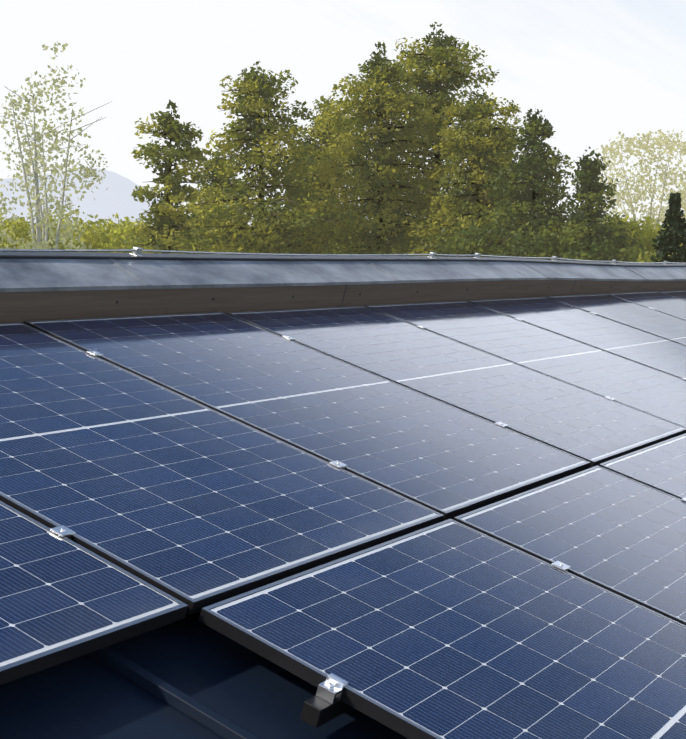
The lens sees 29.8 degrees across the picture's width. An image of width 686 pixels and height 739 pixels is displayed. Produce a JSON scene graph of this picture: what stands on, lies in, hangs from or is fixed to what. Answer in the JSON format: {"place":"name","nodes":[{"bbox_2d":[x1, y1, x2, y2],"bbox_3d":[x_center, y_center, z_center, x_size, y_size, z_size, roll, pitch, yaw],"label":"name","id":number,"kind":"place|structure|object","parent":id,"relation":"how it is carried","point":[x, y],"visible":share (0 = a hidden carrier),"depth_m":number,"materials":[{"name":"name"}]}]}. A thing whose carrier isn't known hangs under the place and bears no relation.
{"place":"outdoors","nodes":[
{"label":"outdoors","id":0,"kind":"place"},
{"bbox_2d":[0,168,165,231],"bbox_3d":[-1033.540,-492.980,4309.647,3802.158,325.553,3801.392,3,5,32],"label":"distant hill","id":1,"kind":"structure","parent":0,"point":[115,197],"depth_m":3607.55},
{"bbox_2d":[0,0,685,232],"label":"sky","id":2,"kind":"structure","parent":0,"point":[597,70],"materials":[{"name":"white"}]},
{"bbox_2d":[636,243,682,262],"bbox_3d":[16.821,-2.900,60.152,5.992,7.845,6.312,-1,5,-12],"label":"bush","id":3,"kind":"object","parent":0,"point":[645,258],"visible":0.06,"depth_m":60.39,"materials":[{"name":"green plant"}]},
{"label":"ground","id":4,"kind":"structure","parent":0,"visible":0},
{"bbox_2d":[0,206,67,248],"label":"bush","id":5,"kind":"object","parent":4,"relation":"on","point":[19,229],"visible":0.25,"depth_m":73.08,"materials":[{"name":"green plant"}]},
{"bbox_2d":[0,41,111,248],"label":"birch tree","id":6,"kind":"object","parent":4,"relation":"on","point":[37,242],"visible":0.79,"depth_m":38.30,"materials":[{"name":"green plant"}]},
{"bbox_2d":[6,218,118,248],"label":"bush","id":7,"kind":"object","parent":4,"relation":"on","point":[93,236],"visible":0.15,"depth_m":78.13,"materials":[{"name":"green plant"}]},
{"bbox_2d":[45,207,150,246],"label":"bush","id":8,"kind":"object","parent":4,"relation":"on","point":[111,224],"visible":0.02,"depth_m":83.14,"materials":[{"name":"green plant"}]},
{"bbox_2d":[98,222,205,253],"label":"bush","id":9,"kind":"object","parent":4,"relation":"on","point":[116,239],"visible":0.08,"depth_m":77.08,"materials":[{"name":"green plant"}]},
{"bbox_2d":[111,99,259,254],"bbox_3d":[-7.708,-5.904,61.333,7.335,13.639,7.147,-2,5,-28],"label":"pine tree","id":10,"kind":"object","parent":4,"relation":"on","point":[164,221],"visible":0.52,"depth_m":60.41,"materials":[{"name":"green plant"}]},
{"bbox_2d":[183,149,253,251],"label":"pine tree","id":11,"kind":"object","parent":4,"relation":"on","point":[213,181],"visible":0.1,"depth_m":76.66,"materials":[{"name":"green plant"}]},
{"bbox_2d":[156,61,362,254],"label":"pine tree","id":12,"kind":"object","parent":4,"relation":"on","point":[258,93],"visible":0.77,"depth_m":66.31,"materials":[{"name":"green plant"}]},
{"bbox_2d":[266,96,375,218],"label":"pine tree","id":13,"kind":"object","parent":4,"relation":"on","point":[322,143],"visible":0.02,"depth_m":80.27,"materials":[{"name":"green plant"}]},
{"bbox_2d":[269,124,389,253],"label":"pine tree","id":14,"kind":"object","parent":4,"relation":"on","point":[311,181],"visible":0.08,"depth_m":72.71,"materials":[{"name":"green plant"}]},
{"bbox_2d":[258,41,459,256],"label":"tall pine tree","id":15,"kind":"object","parent":4,"relation":"on","point":[388,102],"visible":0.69,"depth_m":69.99,"materials":[{"name":"green plant"}]},
{"bbox_2d":[349,22,527,251],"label":"tall pine tree","id":16,"kind":"object","parent":4,"relation":"on","point":[451,72],"visible":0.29,"depth_m":73.77,"materials":[{"name":"green plant"}]},
{"bbox_2d":[396,84,540,257],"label":"tall pine tree","id":17,"kind":"object","parent":4,"relation":"on","point":[477,146],"visible":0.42,"depth_m":68.13,"materials":[{"name":"green plant"}]},
{"bbox_2d":[470,122,523,210],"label":"spruce tree","id":18,"kind":"object","parent":4,"relation":"on","point":[513,144],"depth_m":78.06,"materials":[{"name":"green plant"}]},
{"bbox_2d":[423,109,636,259],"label":"spruce tree","id":19,"kind":"object","parent":4,"relation":"on","point":[538,163],"visible":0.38,"depth_m":65.82,"materials":[{"name":"green plant"}]},
{"bbox_2d":[511,147,646,262],"bbox_3d":[11.632,-4.734,64.737,10.794,12.471,9.810,3,5,32],"label":"spruce tree","id":20,"kind":"object","parent":4,"relation":"on","point":[590,191],"visible":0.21,"depth_m":63.71,"materials":[{"name":"green plant"}]},
{"bbox_2d":[578,214,656,238],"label":"bush","id":21,"kind":"object","parent":4,"relation":"on","point":[625,219],"depth_m":80.63,"materials":[{"name":"green plant"}]},
{"bbox_2d":[589,129,685,230],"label":"broadleaf tree","id":22,"kind":"object","parent":4,"relation":"on","point":[649,151],"visible":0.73,"depth_m":95.30,"materials":[{"name":"green plant"}]},
{"bbox_2d":[604,216,684,262],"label":"bush","id":23,"kind":"object","parent":4,"relation":"on","point":[651,233],"visible":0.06,"depth_m":66.87,"materials":[{"name":"green plant"}]},
{"bbox_2d":[650,192,685,263],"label":"cypress tree","id":24,"kind":"object","parent":4,"relation":"on","point":[669,239],"visible":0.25,"depth_m":47.90,"materials":[{"name":"green plant"}]},
{"bbox_2d":[663,165,685,225],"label":"broadleaf tree","id":25,"kind":"object","parent":4,"relation":"on","point":[684,192],"visible":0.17,"depth_m":90.39,"materials":[{"name":"green plant"}]},
{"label":"house walls","id":26,"kind":"object","parent":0,"visible":0},
{"bbox_2d":[0,519,453,738],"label":"metal roof","id":27,"kind":"structure","parent":26,"relation":"on","point":[188,676],"depth_m":2.50,"materials":[{"name":"black metal"}]},
{"bbox_2d":[300,696,352,727],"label":"mounting rails","id":28,"kind":"object","parent":27,"relation":"on","point":[317,711],"depth_m":2.47,"materials":[{"name":"black metal"}]},
{"bbox_2d":[0,501,187,684],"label":"solar panel","id":29,"kind":"object","parent":28,"relation":"on","point":[63,599],"visible":0.94,"depth_m":2.57,"materials":[{"name":"blue"}]},
{"bbox_2d":[0,322,443,614],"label":"solar panel","id":30,"kind":"object","parent":28,"relation":"on","point":[195,507],"visible":0.96,"depth_m":3.39,"materials":[{"name":"blue"}]},
{"bbox_2d":[24,312,590,520],"bbox_3d":[-0.114,0.096,4.556,1.722,0.030,1.134,22,15,28],"label":"solar panel","id":31,"kind":"object","parent":28,"relation":"on","point":[447,461],"visible":0.85,"depth_m":4.44,"materials":[{"name":"blue"}]},
{"bbox_2d":[50,307,685,703],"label":"panel clamps","id":32,"kind":"object","parent":28,"relation":"attached to","point":[330,689],"visible":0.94,"depth_m":2.83,"materials":[{"name":"silver metal"}]},
{"bbox_2d":[199,519,685,738],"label":"solar panel","id":33,"kind":"object","parent":28,"relation":"on","point":[450,629],"visible":1,"depth_m":2.84,"materials":[{"name":"blue"}]},
{"bbox_2d":[226,306,685,467],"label":"solar panel","id":34,"kind":"object","parent":28,"relation":"on","point":[594,429],"visible":0.94,"depth_m":5.45,"materials":[{"name":"blue"}]},
{"bbox_2d":[365,301,685,426],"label":"solar panel","id":35,"kind":"object","parent":28,"relation":"on","point":[644,388],"visible":0.92,"depth_m":6.47,"materials":[{"name":"blue"}]},
{"bbox_2d":[454,465,685,624],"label":"solar panel","id":36,"kind":"object","parent":28,"relation":"on","point":[616,533],"visible":0.94,"depth_m":3.83,"materials":[{"name":"blue"}]},
{"bbox_2d":[467,297,685,377],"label":"solar panel","id":37,"kind":"object","parent":28,"relation":"on","point":[623,340],"visible":0.94,"depth_m":7.54,"materials":[{"name":"blue"}]},
{"bbox_2d":[546,294,685,345],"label":"solar panel","id":38,"kind":"object","parent":28,"relation":"on","point":[643,318],"visible":0.85,"depth_m":8.58,"materials":[{"name":"blue"}]},
{"bbox_2d":[599,433,685,498],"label":"solar panel","id":39,"kind":"object","parent":28,"relation":"on","point":[660,466],"visible":0.73,"depth_m":4.79,"materials":[{"name":"blue"}]},
{"bbox_2d":[609,291,685,319],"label":"solar panel","id":40,"kind":"object","parent":28,"relation":"on","point":[666,304],"visible":0.88,"depth_m":9.62,"materials":[{"name":"blue"}]},
{"bbox_2d":[661,291,685,300],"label":"solar panel","id":41,"kind":"object","parent":28,"relation":"on","point":[680,294],"visible":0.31,"depth_m":10.52,"materials":[{"name":"blue"}]},
{"bbox_2d":[0,251,685,322],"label":"roof ridge","id":42,"kind":"structure","parent":26,"relation":"on","point":[34,286],"depth_m":5.87,"materials":[{"name":"grey metal"}]},
{"bbox_2d":[0,247,685,265],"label":"lightning conductor","id":43,"kind":"object","parent":42,"relation":"on","point":[137,251],"visible":1,"depth_m":6.08,"materials":[{"name":"silver metal"}]}
]}

